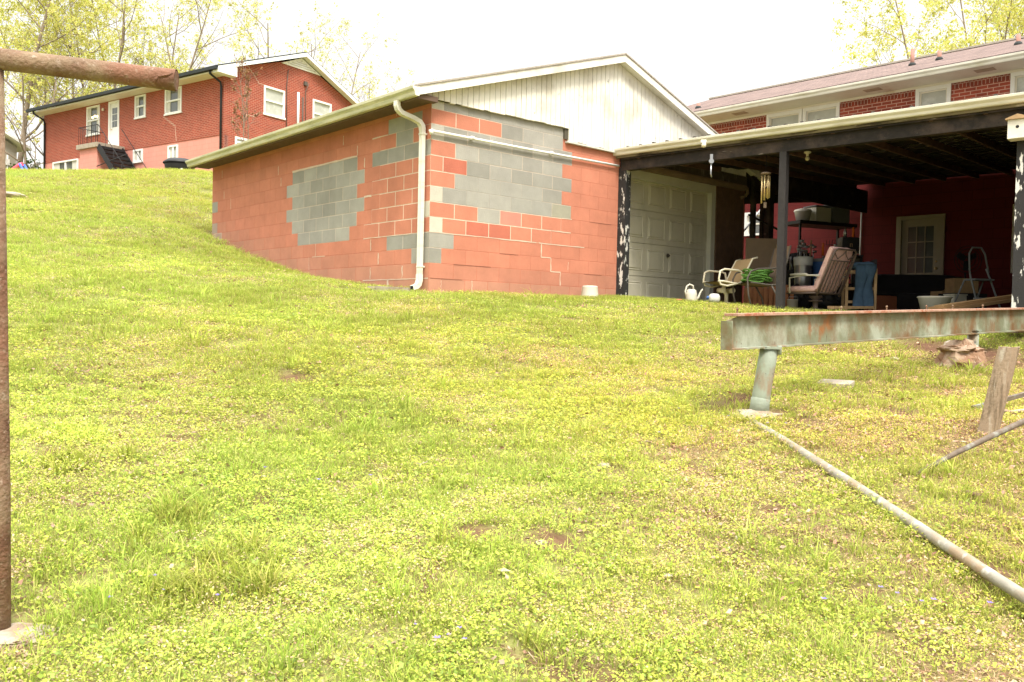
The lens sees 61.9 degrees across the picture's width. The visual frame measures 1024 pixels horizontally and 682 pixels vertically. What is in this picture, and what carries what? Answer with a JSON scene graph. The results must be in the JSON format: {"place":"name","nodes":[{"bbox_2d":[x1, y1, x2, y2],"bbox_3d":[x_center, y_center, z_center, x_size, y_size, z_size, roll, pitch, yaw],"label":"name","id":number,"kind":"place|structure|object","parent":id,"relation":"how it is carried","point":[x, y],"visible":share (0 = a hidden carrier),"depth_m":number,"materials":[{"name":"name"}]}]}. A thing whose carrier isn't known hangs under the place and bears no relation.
{"place":"outdoors","nodes":[
{"label":"outdoors","id":0,"kind":"place"},
{"bbox_2d":[25,52,359,172],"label":"brick house","id":1,"kind":"structure","parent":0,"point":[130,127],"depth_m":37.45,"materials":[{"name":"red brick"}]},
{"bbox_2d":[52,158,77,169],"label":"window","id":2,"kind":"structure","parent":1,"relation":"in","point":[72,163],"depth_m":41.35,"materials":[{"name":"white paint"}]},
{"bbox_2d":[85,104,99,136],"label":"window","id":3,"kind":"structure","parent":1,"relation":"in","point":[92,112],"depth_m":40.07,"materials":[{"name":"white paint"}]},
{"bbox_2d":[108,100,119,145],"bbox_3d":[-18.178,-9.908,39.073,0.850,2.120,0.130,2,2,34],"label":"door","id":4,"kind":"structure","parent":1,"relation":"in","point":[113,106],"depth_m":39.09,"materials":[{"name":"white paint"}]},
{"bbox_2d":[132,149,142,163],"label":"window","id":5,"kind":"structure","parent":1,"relation":"in","point":[136,159],"depth_m":38.02,"materials":[{"name":"white paint"}]},
{"bbox_2d":[134,94,145,119],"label":"window","id":6,"kind":"structure","parent":1,"relation":"in","point":[140,100],"depth_m":37.93,"materials":[{"name":"white paint"}]},
{"bbox_2d":[167,144,177,158],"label":"window","id":7,"kind":"structure","parent":1,"relation":"in","point":[172,151],"depth_m":36.60,"materials":[{"name":"white paint"}]},
{"bbox_2d":[164,86,181,115],"bbox_3d":[-14.474,-10.265,36.565,1.230,1.130,0.150,2,2,34],"label":"window","id":8,"kind":"structure","parent":1,"relation":"in","point":[173,99],"depth_m":36.59,"materials":[{"name":"white paint"}]},
{"bbox_2d":[235,136,246,143],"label":"window","id":9,"kind":"structure","parent":1,"relation":"in","point":[237,139],"depth_m":35.31,"materials":[{"name":"white paint"}]},
{"bbox_2d":[263,85,285,119],"bbox_3d":[-10.265,-10.264,36.799,0.150,1.250,1.200,2,2,34],"label":"window","id":10,"kind":"structure","parent":1,"relation":"in","point":[274,99],"depth_m":36.83,"materials":[{"name":"white glass"}]},
{"bbox_2d":[312,99,331,117],"bbox_3d":[-8.724,-10.310,39.088,0.150,1.290,1.200,2,2,34],"label":"window","id":11,"kind":"structure","parent":1,"relation":"in","point":[320,108],"depth_m":39.02,"materials":[{"name":"white glass"}]},
{"bbox_2d":[0,167,1023,681],"bbox_3d":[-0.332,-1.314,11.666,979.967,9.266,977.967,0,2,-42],"label":"ground","id":12,"kind":"structure","parent":0,"point":[560,538],"depth_m":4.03,"materials":[{"name":"green plant"}]},
{"bbox_2d":[6,191,25,196],"bbox_3d":[-10.002,-2.909,16.999,0.600,0.121,0.420,0,2,-42],"label":"stone","id":13,"kind":"object","parent":12,"relation":"on","point":[9,194],"visible":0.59,"depth_m":16.88,"materials":[{"name":"grey stone"}]},
{"bbox_2d":[5,131,31,168],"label":"grey house","id":14,"kind":"structure","parent":12,"relation":"on","point":[13,147],"depth_m":43.50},
{"bbox_2d":[11,162,26,168],"bbox_3d":[-17.653,-6.066,30.409,0.854,0.597,0.390,1,1,0],"label":"toy slide","id":15,"kind":"object","parent":12,"relation":"on","point":[20,164],"visible":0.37,"depth_m":30.30,"materials":[{"name":"multicoloured plastic"}]},
{"bbox_2d":[7,151,41,169],"bbox_3d":[-21.632,-7.276,37.723,2.058,2.158,2.579,0,2,-42],"label":"bush","id":16,"kind":"object","parent":12,"relation":"on","point":[35,166],"visible":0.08,"depth_m":37.47,"materials":[{"name":"multicoloured plant"}]},
{"bbox_2d":[0,622,59,647],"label":"concrete footing","id":17,"kind":"object","parent":12,"relation":"on","point":[7,635],"visible":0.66,"depth_m":2.86,"materials":[{"name":"grey concrete"}]},
{"bbox_2d":[0,9,118,167],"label":"deciduous tree","id":18,"kind":"object","parent":12,"relation":"on","point":[54,97],"visible":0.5,"depth_m":43.55,"materials":[{"name":"green plant"}]},
{"bbox_2d":[0,0,123,163],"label":"deciduous tree","id":19,"kind":"object","parent":12,"relation":"on","point":[90,26],"visible":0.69,"depth_m":45.31,"materials":[{"name":"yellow plant"}]},
{"bbox_2d":[0,0,150,154],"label":"deciduous tree","id":20,"kind":"object","parent":12,"relation":"on","point":[76,12],"visible":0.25,"depth_m":50.25,"materials":[{"name":"green plant"}]},
{"bbox_2d":[8,0,168,97],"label":"deciduous tree","id":21,"kind":"object","parent":12,"relation":"on","point":[122,40],"visible":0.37,"depth_m":48.70,"materials":[{"name":"green plant"}]},
{"bbox_2d":[0,48,178,630],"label":"clothesline post","id":22,"kind":"object","parent":12,"relation":"on","point":[11,60],"visible":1,"depth_m":2.86,"materials":[{"name":"brown metal"}]},
{"bbox_2d":[30,0,273,88],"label":"deciduous tree","id":23,"kind":"object","parent":12,"relation":"on","point":[173,64],"visible":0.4,"depth_m":53.29,"materials":[{"name":"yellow plant"}]},
{"bbox_2d":[108,0,236,72],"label":"deciduous tree","id":24,"kind":"object","parent":12,"relation":"on","point":[203,56],"visible":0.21,"depth_m":58.80,"materials":[{"name":"green plant"}]},
{"bbox_2d":[163,157,194,169],"bbox_3d":[-11.809,-6.108,30.358,1.140,0.760,1.132,1,1,0],"label":"garden tub","id":25,"kind":"object","parent":12,"relation":"on","point":[175,162],"visible":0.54,"depth_m":29.89,"materials":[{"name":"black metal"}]},
{"bbox_2d":[229,54,262,140],"bbox_3d":[-9.331,-7.749,30.055,1.446,4.712,1.046,0,2,-42],"label":"young tree","id":26,"kind":"object","parent":12,"relation":"on","point":[244,118],"visible":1,"depth_m":29.84,"materials":[{"name":"brown plant"}]},
{"bbox_2d":[211,0,333,61],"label":"deciduous tree","id":27,"kind":"object","parent":12,"relation":"on","point":[251,56],"visible":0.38,"depth_m":56.45,"materials":[{"name":"green plant"}]},
{"bbox_2d":[293,1,399,98],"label":"deciduous tree","id":28,"kind":"object","parent":12,"relation":"on","point":[346,35],"visible":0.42,"depth_m":61.04,"materials":[{"name":"green plant"}]},
{"bbox_2d":[367,286,411,292],"bbox_3d":[-1.572,-0.644,11.046,0.580,0.110,0.200,0,2,-44],"label":"splash block","id":29,"kind":"object","parent":12,"relation":"on","point":[386,288],"depth_m":10.92,"materials":[{"name":"concrete"}]},
{"bbox_2d":[355,61,436,101],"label":"deciduous tree","id":30,"kind":"object","parent":12,"relation":"on","point":[368,92],"visible":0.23,"depth_m":64.63,"materials":[{"name":"green plant"}]},
{"bbox_2d":[380,635,411,650],"bbox_3d":[-0.391,1.016,2.868,0.017,0.024,0.161,2,2,36],"label":"twig","id":31,"kind":"object","parent":12,"relation":"on","point":[393,642],"visible":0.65,"depth_m":2.86,"materials":[{"name":"brown wood"}]},
{"bbox_2d":[185,53,763,303],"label":"garage","id":32,"kind":"structure","parent":12,"relation":"on","point":[505,181],"depth_m":12.70,"materials":[{"name":"red brick"}]},
{"bbox_2d":[628,179,707,300],"bbox_3d":[2.616,-1.606,14.445,2.260,2.160,0.085,0,2,-42],"label":"garage door","id":33,"kind":"structure","parent":32,"relation":"in","point":[667,244],"depth_m":14.44,"materials":[{"name":"paint"}]},
{"bbox_2d":[0,168,1023,681],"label":"dead leaves","id":34,"kind":"object","parent":12,"relation":"on","point":[814,510],"visible":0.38,"depth_m":4.34,"materials":[{"name":"plant"}]},
{"bbox_2d":[31,270,1020,576],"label":"litter","id":35,"kind":"object","parent":12,"relation":"on","point":[503,390],"visible":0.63,"depth_m":5.09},
{"bbox_2d":[35,290,1023,668],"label":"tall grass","id":36,"kind":"structure","parent":12,"relation":"on","point":[269,580],"depth_m":3.49,"materials":[{"name":"green plant"}]},
{"bbox_2d":[536,540,548,545],"bbox_3d":[0.125,0.870,3.679,0.043,0.024,0.063,2,2,34],"label":"stone","id":37,"kind":"object","parent":12,"relation":"on","point":[539,541],"visible":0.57,"depth_m":3.66,"materials":[{"name":"grey stone"}]},
{"bbox_2d":[109,283,993,638],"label":"flowers","id":38,"kind":"object","parent":12,"relation":"on","point":[461,627],"visible":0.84,"depth_m":3.25,"materials":[{"name":"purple plant"}]},
{"bbox_2d":[581,286,597,295],"bbox_3d":[1.160,-0.719,12.736,0.270,0.213,0.270,0,2,-42],"label":"bucket","id":39,"kind":"object","parent":12,"relation":"on","point":[590,290],"visible":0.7,"depth_m":12.63,"materials":[{"name":"white plastic"}]},
{"bbox_2d":[598,462,608,467],"bbox_3d":[0.516,0.697,4.780,0.079,0.032,0.056,0,2,-42],"label":"stone","id":40,"kind":"object","parent":12,"relation":"on","point":[603,464],"visible":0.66,"depth_m":4.76,"materials":[{"name":"grey stone"}]},
{"bbox_2d":[684,284,702,301],"bbox_3d":[2.761,-0.723,12.999,0.266,0.303,0.169,1,2,-23],"label":"watering can","id":41,"kind":"object","parent":12,"relation":"on","point":[691,294],"visible":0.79,"depth_m":12.94,"materials":[{"name":"white plastic"}]},
{"bbox_2d":[706,293,719,302],"bbox_3d":[2.965,-0.632,12.588,0.204,0.140,0.140,1,1,0],"label":"plastic jug","id":42,"kind":"object","parent":12,"relation":"on","point":[714,297],"visible":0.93,"depth_m":12.53,"materials":[{"name":"white plastic"}]},
{"bbox_2d":[730,409,782,419],"bbox_3d":[1.690,0.534,6.024,0.417,0.117,0.390,1,1,-17],"label":"concrete footing","id":43,"kind":"object","parent":12,"relation":"on","point":[746,411],"visible":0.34,"depth_m":5.90,"materials":[{"name":"grey concrete"}]},
{"bbox_2d":[613,91,1023,310],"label":"carport","id":44,"kind":"object","parent":12,"relation":"on","point":[911,145],"visible":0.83,"depth_m":12.84,"materials":[{"name":"black wood"}]},
{"bbox_2d":[700,140,705,147],"bbox_3d":[2.712,-2.791,12.092,0.075,0.110,0.085,1,1,0],"label":"flood lamp","id":45,"kind":"object","parent":44,"relation":"attached to","point":[703,144],"visible":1,"depth_m":12.06,"materials":[{"name":"white paint"}]},
{"bbox_2d":[708,154,713,176],"bbox_3d":[2.866,-2.521,12.291,0.070,0.333,0.040,1,1,0],"label":"pulley hook","id":46,"kind":"object","parent":44,"relation":"hanging from","point":[711,161],"visible":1,"depth_m":12.27,"materials":[{"name":"silver metal"}]},
{"bbox_2d":[744,210,759,230],"bbox_3d":[4.718,-2.335,16.950,0.044,0.781,1.883,2,2,28],"label":"white pole","id":47,"kind":"object","parent":44,"relation":"attached to","point":[748,224],"visible":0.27,"depth_m":16.84,"materials":[{"name":"metal"}]},
{"bbox_2d":[761,155,770,207],"bbox_3d":[3.594,-2.258,12.098,0.144,0.740,0.142,1,1,0],"label":"wind chime","id":48,"kind":"object","parent":44,"relation":"hanging from","point":[767,179],"visible":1,"depth_m":12.08,"materials":[{"name":"gold metal"}]},
{"bbox_2d":[804,151,810,160],"bbox_3d":[4.441,-2.779,12.835,0.110,0.140,0.110,1,1,0],"label":"ceiling lamp","id":49,"kind":"object","parent":44,"relation":"attached to","point":[807,153],"visible":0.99,"depth_m":12.81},
{"bbox_2d":[1005,113,1023,141],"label":"birdhouse","id":50,"kind":"object","parent":44,"relation":"attached to","point":[1015,130],"visible":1,"depth_m":9.68,"materials":[{"name":"white wood"}]},
{"bbox_2d":[818,379,854,389],"bbox_3d":[2.682,0.360,7.077,0.270,0.076,0.175,2,2,34],"label":"paver","id":51,"kind":"object","parent":12,"relation":"on","point":[842,382],"visible":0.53,"depth_m":7.03,"materials":[{"name":"stone"}]},
{"bbox_2d":[688,34,1023,307],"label":"brick house","id":52,"kind":"structure","parent":12,"relation":"on","point":[926,227],"depth_m":18.14,"materials":[{"name":"red brick"}]},
{"bbox_2d":[744,212,759,235],"bbox_3d":[5.996,-2.848,20.734,0.145,0.570,0.750,0,2,-45],"label":"window","id":53,"kind":"structure","parent":52,"relation":"in","point":[747,218],"depth_m":20.91,"materials":[{"name":"white glass"}]},
{"bbox_2d":[766,109,802,127],"bbox_3d":[6.461,-4.782,20.254,0.145,1.280,0.900,0,2,-45],"label":"window","id":54,"kind":"structure","parent":52,"relation":"in","point":[794,116],"depth_m":20.24,"materials":[{"name":"grey glass"}]},
{"bbox_2d":[802,102,839,121],"bbox_3d":[7.100,-4.753,19.606,0.145,1.280,0.880,0,2,-45],"label":"window","id":55,"kind":"structure","parent":52,"relation":"in","point":[829,111],"depth_m":19.59,"materials":[{"name":"grey glass"}]},
{"bbox_2d":[895,214,945,274],"bbox_3d":[8.640,-1.572,18.080,0.150,2.160,0.980,0,2,-45],"label":"door","id":56,"kind":"structure","parent":52,"relation":"in","point":[921,251],"depth_m":18.06,"materials":[{"name":"beige paint"}]},
{"bbox_2d":[915,83,950,106],"bbox_3d":[8.811,-4.675,17.869,0.145,1.280,0.700,0,2,-45],"label":"window","id":57,"kind":"structure","parent":52,"relation":"in","point":[938,94],"depth_m":17.86,"materials":[{"name":"grey glass"}]},
{"bbox_2d":[1010,204,1014,272],"bbox_3d":[10.051,-2.002,16.620,0.145,1.350,0.550,0,2,-45],"label":"window","id":58,"kind":"structure","parent":52,"relation":"in","point":[1013,215],"depth_m":16.77,"materials":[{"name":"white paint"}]},
{"bbox_2d":[1010,71,1023,93],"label":"window","id":59,"kind":"structure","parent":52,"relation":"in","point":[1017,78],"depth_m":16.74,"materials":[{"name":"white paint"}]},
{"bbox_2d":[720,304,1023,410],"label":"steel beam","id":60,"kind":"structure","parent":12,"relation":"on","point":[769,335],"depth_m":6.67,"materials":[{"name":"grey metal"}]},
{"bbox_2d":[748,418,1023,603],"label":"fallen pipe","id":61,"kind":"object","parent":12,"relation":"on","point":[996,579],"visible":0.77,"depth_m":3.80,"materials":[{"name":"grey metal"}]},
{"bbox_2d":[831,0,1023,69],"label":"deciduous tree","id":62,"kind":"object","parent":12,"relation":"on","point":[946,41],"visible":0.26,"depth_m":40.06,"materials":[{"name":"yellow plant"}]},
{"bbox_2d":[934,338,986,369],"bbox_3d":[4.343,0.195,8.232,0.505,0.453,0.438,0,2,-42],"label":"rock","id":63,"kind":"object","parent":12,"relation":"on","point":[964,350],"visible":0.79,"depth_m":8.09,"materials":[{"name":"brown stone"}]},
{"bbox_2d":[913,418,1023,476],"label":"fallen rod","id":64,"kind":"object","parent":12,"relation":"on","point":[995,434],"visible":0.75,"depth_m":4.95,"materials":[{"name":"grey metal"}]},
{"bbox_2d":[955,490,981,496],"bbox_3d":[2.320,0.776,4.341,0.032,0.036,0.123,0,2,-42],"label":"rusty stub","id":65,"kind":"object","parent":12,"relation":"on","point":[973,494],"visible":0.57,"depth_m":4.31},
{"bbox_2d":[930,0,1023,50],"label":"deciduous tree","id":66,"kind":"object","parent":12,"relation":"on","point":[1000,30],"visible":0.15,"depth_m":42.89,"materials":[{"name":"green plant"}]},
{"bbox_2d":[971,392,1023,408],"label":"angle iron","id":67,"kind":"object","parent":12,"relation":"on","point":[1017,396],"visible":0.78,"depth_m":6.28,"materials":[{"name":"grey metal"}]},
{"bbox_2d":[977,346,1019,436],"bbox_3d":[3.125,0.373,5.511,0.269,0.682,0.126,1,1,0],"label":"wooden post","id":68,"kind":"object","parent":12,"relation":"on","point":[998,390],"visible":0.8,"depth_m":5.47,"materials":[{"name":"brown wood"}]},
{"bbox_2d":[1004,409,1023,413],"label":"curved tube","id":69,"kind":"object","parent":12,"relation":"on","point":[1013,411],"visible":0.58,"depth_m":6.04,"materials":[{"name":"grey metal"}]},
{"bbox_2d":[0,0,1023,168],"label":"sky","id":70,"kind":"structure","parent":0,"point":[699,50],"materials":[{"name":"white"}]},
{"bbox_2d":[840,267,854,286],"bbox_3d":[5.714,-1.080,14.578,0.277,0.357,0.057,1,1,0],"label":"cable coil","id":71,"kind":"object","parent":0,"point":[853,281],"visible":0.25,"depth_m":14.56,"materials":[{"name":"rubber"}]},
{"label":"carport floor","id":72,"kind":"structure","parent":0,"visible":0},
{"bbox_2d":[702,257,757,303],"bbox_3d":[3.332,-0.881,13.091,0.638,0.809,0.570,1,1,-12],"label":"patio chair","id":73,"kind":"object","parent":72,"relation":"on","point":[739,265],"visible":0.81,"depth_m":13.06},
{"bbox_2d":[745,238,776,288],"bbox_3d":[4.209,-1.131,14.379,0.564,1.195,0.035,1,1,0],"label":"lounge back","id":74,"kind":"object","parent":72,"relation":"on","point":[761,249],"visible":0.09,"depth_m":14.37,"materials":[{"name":"brown fabric"}]},
{"bbox_2d":[732,245,791,306],"bbox_3d":[3.696,-0.929,12.681,0.677,0.956,0.568,1,1,-8],"label":"patio chair","id":75,"kind":"object","parent":72,"relation":"on","point":[772,266],"visible":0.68,"depth_m":12.69,"materials":[{"name":"grey metal"}]},
{"bbox_2d":[740,268,773,282],"bbox_3d":[3.633,-0.967,12.662,0.459,0.236,0.477,0,2,-42],"label":"garden hose","id":76,"kind":"object","parent":75,"relation":"on","point":[760,276],"visible":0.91,"depth_m":12.53,"materials":[{"name":"green rubber"}]},
{"bbox_2d":[743,285,793,306],"bbox_3d":[4.159,-0.693,13.837,0.760,0.440,0.300,1,1,0],"label":"wooden crate","id":77,"kind":"object","parent":72,"relation":"on","point":[768,295],"visible":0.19,"depth_m":13.69,"materials":[{"name":"orange wood"}]},
{"bbox_2d":[787,298,797,307],"bbox_3d":[4.462,-0.583,13.590,0.184,0.244,0.180,1,1,0],"label":"paint can","id":78,"kind":"object","parent":72,"relation":"on","point":[792,303],"visible":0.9,"depth_m":13.52,"materials":[{"name":"grey metal"}]},
{"bbox_2d":[789,240,808,286],"bbox_3d":[5.064,-1.143,15.171,0.320,1.312,0.330,5,1,0],"label":"golf bag","id":79,"kind":"object","parent":72,"relation":"on","point":[801,245],"visible":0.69,"depth_m":15.13,"materials":[{"name":"black fabric"}]},
{"bbox_2d":[788,283,810,307],"bbox_3d":[4.628,-0.678,13.891,0.481,0.522,0.471,1,1,0],"label":"black sack","id":80,"kind":"object","parent":72,"relation":"on","point":[803,301],"visible":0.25,"depth_m":13.71,"materials":[{"name":"black plastic"}]},
{"bbox_2d":[786,256,812,307],"bbox_3d":[5.000,-0.983,14.880,0.400,1.002,0.320,1,1,-15],"label":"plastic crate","id":81,"kind":"object","parent":72,"relation":"on","point":[789,272],"visible":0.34,"depth_m":14.80,"materials":[{"name":"black plastic"}]},
{"bbox_2d":[793,256,812,307],"bbox_3d":[4.961,-0.954,14.581,0.320,0.957,0.320,1,1,0],"label":"metal bin","id":82,"kind":"object","parent":72,"relation":"on","point":[803,264],"visible":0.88,"depth_m":14.46,"materials":[{"name":"silver metal"}]},
{"bbox_2d":[803,244,816,305],"bbox_3d":[5.418,-1.126,15.572,0.332,1.275,0.330,-4,1,0],"label":"golf bag","id":83,"kind":"object","parent":72,"relation":"on","point":[806,250],"visible":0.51,"depth_m":15.52,"materials":[{"name":"black fabric"}]},
{"bbox_2d":[812,258,824,307],"bbox_3d":[5.341,-0.945,14.781,0.339,0.945,0.339,1,1,0],"label":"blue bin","id":84,"kind":"object","parent":72,"relation":"on","point":[817,264],"visible":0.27,"depth_m":14.68,"materials":[{"name":"plastic"}]},
{"bbox_2d":[786,252,852,309],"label":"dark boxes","id":85,"kind":"object","parent":72,"relation":"on","point":[849,292],"visible":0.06,"depth_m":15.85,"materials":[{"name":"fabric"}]},
{"bbox_2d":[786,246,856,308],"bbox_3d":[4.584,-0.853,12.655,0.640,1.036,0.874,0,2,-32],"label":"swivel chair","id":86,"kind":"object","parent":72,"relation":"on","point":[830,276],"visible":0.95,"depth_m":12.45,"materials":[{"name":"fabric"}]},
{"bbox_2d":[788,220,857,283],"bbox_3d":[6.507,-1.568,18.159,1.520,1.860,0.600,1,2,-22],"label":"metal shelf","id":87,"kind":"object","parent":72,"relation":"on","point":[801,224],"visible":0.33,"depth_m":17.97,"materials":[{"name":"black metal"}]},
{"bbox_2d":[794,208,811,219],"bbox_3d":[6.110,-2.646,17.942,0.370,0.285,0.364,1,2,-22],"label":"storage tub","id":88,"kind":"object","parent":87,"relation":"on","point":[802,213],"visible":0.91,"depth_m":17.81,"materials":[{"name":"white plastic"}]},
{"bbox_2d":[803,205,832,221],"bbox_3d":[6.481,-2.674,18.091,0.460,0.350,0.400,1,2,-22],"label":"storage tub","id":89,"kind":"object","parent":87,"relation":"on","point":[821,213],"visible":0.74,"depth_m":17.92,"materials":[{"name":"grey plastic"}]},
{"bbox_2d":[824,205,850,223],"bbox_3d":[6.920,-2.700,18.288,0.500,0.410,0.400,1,2,-22],"label":"storage tub","id":90,"kind":"object","parent":87,"relation":"on","point":[839,215],"visible":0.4,"depth_m":18.10,"materials":[{"name":"grey plastic"}]},
{"bbox_2d":[812,292,844,308],"bbox_3d":[5.176,-0.654,13.876,0.565,0.440,0.455,1,1,0],"label":"black sack","id":91,"kind":"object","parent":72,"relation":"on","point":[831,300],"visible":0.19,"depth_m":13.72,"materials":[{"name":"black plastic"}]},
{"bbox_2d":[837,227,862,309],"bbox_3d":[5.962,-1.245,15.174,0.420,1.550,0.320,1,1,0],"label":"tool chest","id":92,"kind":"object","parent":72,"relation":"on","point":[845,241],"visible":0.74,"depth_m":15.04,"materials":[{"name":"black metal"}]},
{"bbox_2d":[827,306,873,308],"bbox_3d":[4.919,-0.487,12.392,0.838,0.060,0.120,0,2,-29],"label":"plank","id":93,"kind":"object","parent":72,"relation":"on","point":[851,307],"visible":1,"depth_m":12.31,"materials":[{"name":"beige wood"}]},
{"bbox_2d":[841,259,876,309],"bbox_3d":[5.277,-0.829,12.988,0.440,0.800,0.440,2,1,14],"label":"wooden chair","id":94,"kind":"object","parent":72,"relation":"on","point":[846,289],"visible":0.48,"depth_m":12.82,"materials":[{"name":"beige wood"}]},
{"bbox_2d":[852,262,876,305],"bbox_3d":[5.258,-0.846,12.759,0.340,0.684,0.218,2,1,18],"label":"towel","id":95,"kind":"object","parent":94,"relation":"on","point":[865,272],"visible":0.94,"depth_m":12.67,"materials":[{"name":"blue fabric"}]},
{"bbox_2d":[864,292,897,309],"bbox_3d":[6.292,-0.648,14.588,0.480,0.380,0.320,1,2,-20],"label":"picnic cooler","id":96,"kind":"object","parent":72,"relation":"on","point":[884,299],"visible":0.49,"depth_m":14.45,"materials":[{"name":"plastic"}]},
{"bbox_2d":[861,274,978,309],"bbox_3d":[7.346,-0.869,15.611,2.020,0.724,0.777,1,1,8],"label":"sofa","id":97,"kind":"object","parent":72,"relation":"on","point":[908,289],"visible":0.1,"depth_m":15.74,"materials":[{"name":"fabric"}]},
{"bbox_2d":[917,296,952,309],"bbox_3d":[6.030,-0.505,12.191,0.470,0.262,0.465,1,1,0],"label":"laundry tub","id":98,"kind":"object","parent":72,"relation":"on","point":[928,301],"visible":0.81,"depth_m":12.03,"materials":[{"name":"white plastic"}]},
{"bbox_2d":[930,289,944,295],"bbox_3d":[7.444,-0.673,14.525,0.420,0.500,0.430,1,1,-10],"label":"cardboard box","id":99,"kind":"object","parent":72,"relation":"on","point":[934,293],"visible":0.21,"depth_m":14.54,"materials":[{"name":"brown cardboard"}]},
{"bbox_2d":[943,294,967,302],"bbox_3d":[6.840,-0.562,13.183,0.260,0.320,0.220,1,2,-20],"label":"white tray","id":100,"kind":"object","parent":72,"relation":"on","point":[961,297],"visible":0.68,"depth_m":13.09,"materials":[{"name":"plastic"}]},
{"bbox_2d":[938,278,986,308],"bbox_3d":[7.481,-0.724,14.186,0.600,0.620,0.400,1,1,0],"label":"carton","id":101,"kind":"object","parent":72,"relation":"on","point":[952,285],"visible":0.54,"depth_m":14.03,"materials":[{"name":"brown cardboard"}]},
{"bbox_2d":[954,246,981,277],"bbox_3d":[7.985,-1.046,14.962,0.410,1.245,0.355,2,2,33],"label":"pedestal fan","id":102,"kind":"object","parent":72,"relation":"on","point":[961,256],"visible":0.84,"depth_m":14.92,"materials":[{"name":"metal"}]},
{"bbox_2d":[928,294,1011,308],"bbox_3d":[6.428,-0.540,11.450,2.091,0.345,0.320,1,2,-23],"label":"lumber","id":103,"kind":"object","parent":72,"relation":"on","point":[983,301],"visible":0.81,"depth_m":11.17,"materials":[{"name":"brown wood"}]},
{"bbox_2d":[954,247,1000,307],"bbox_3d":[6.854,-0.885,12.591,0.428,1.007,0.604,1,1,-15],"label":"step ladder","id":104,"kind":"object","parent":72,"relation":"on","point":[971,279],"visible":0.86,"depth_m":12.54,"materials":[{"name":"grey metal"}]}
]}

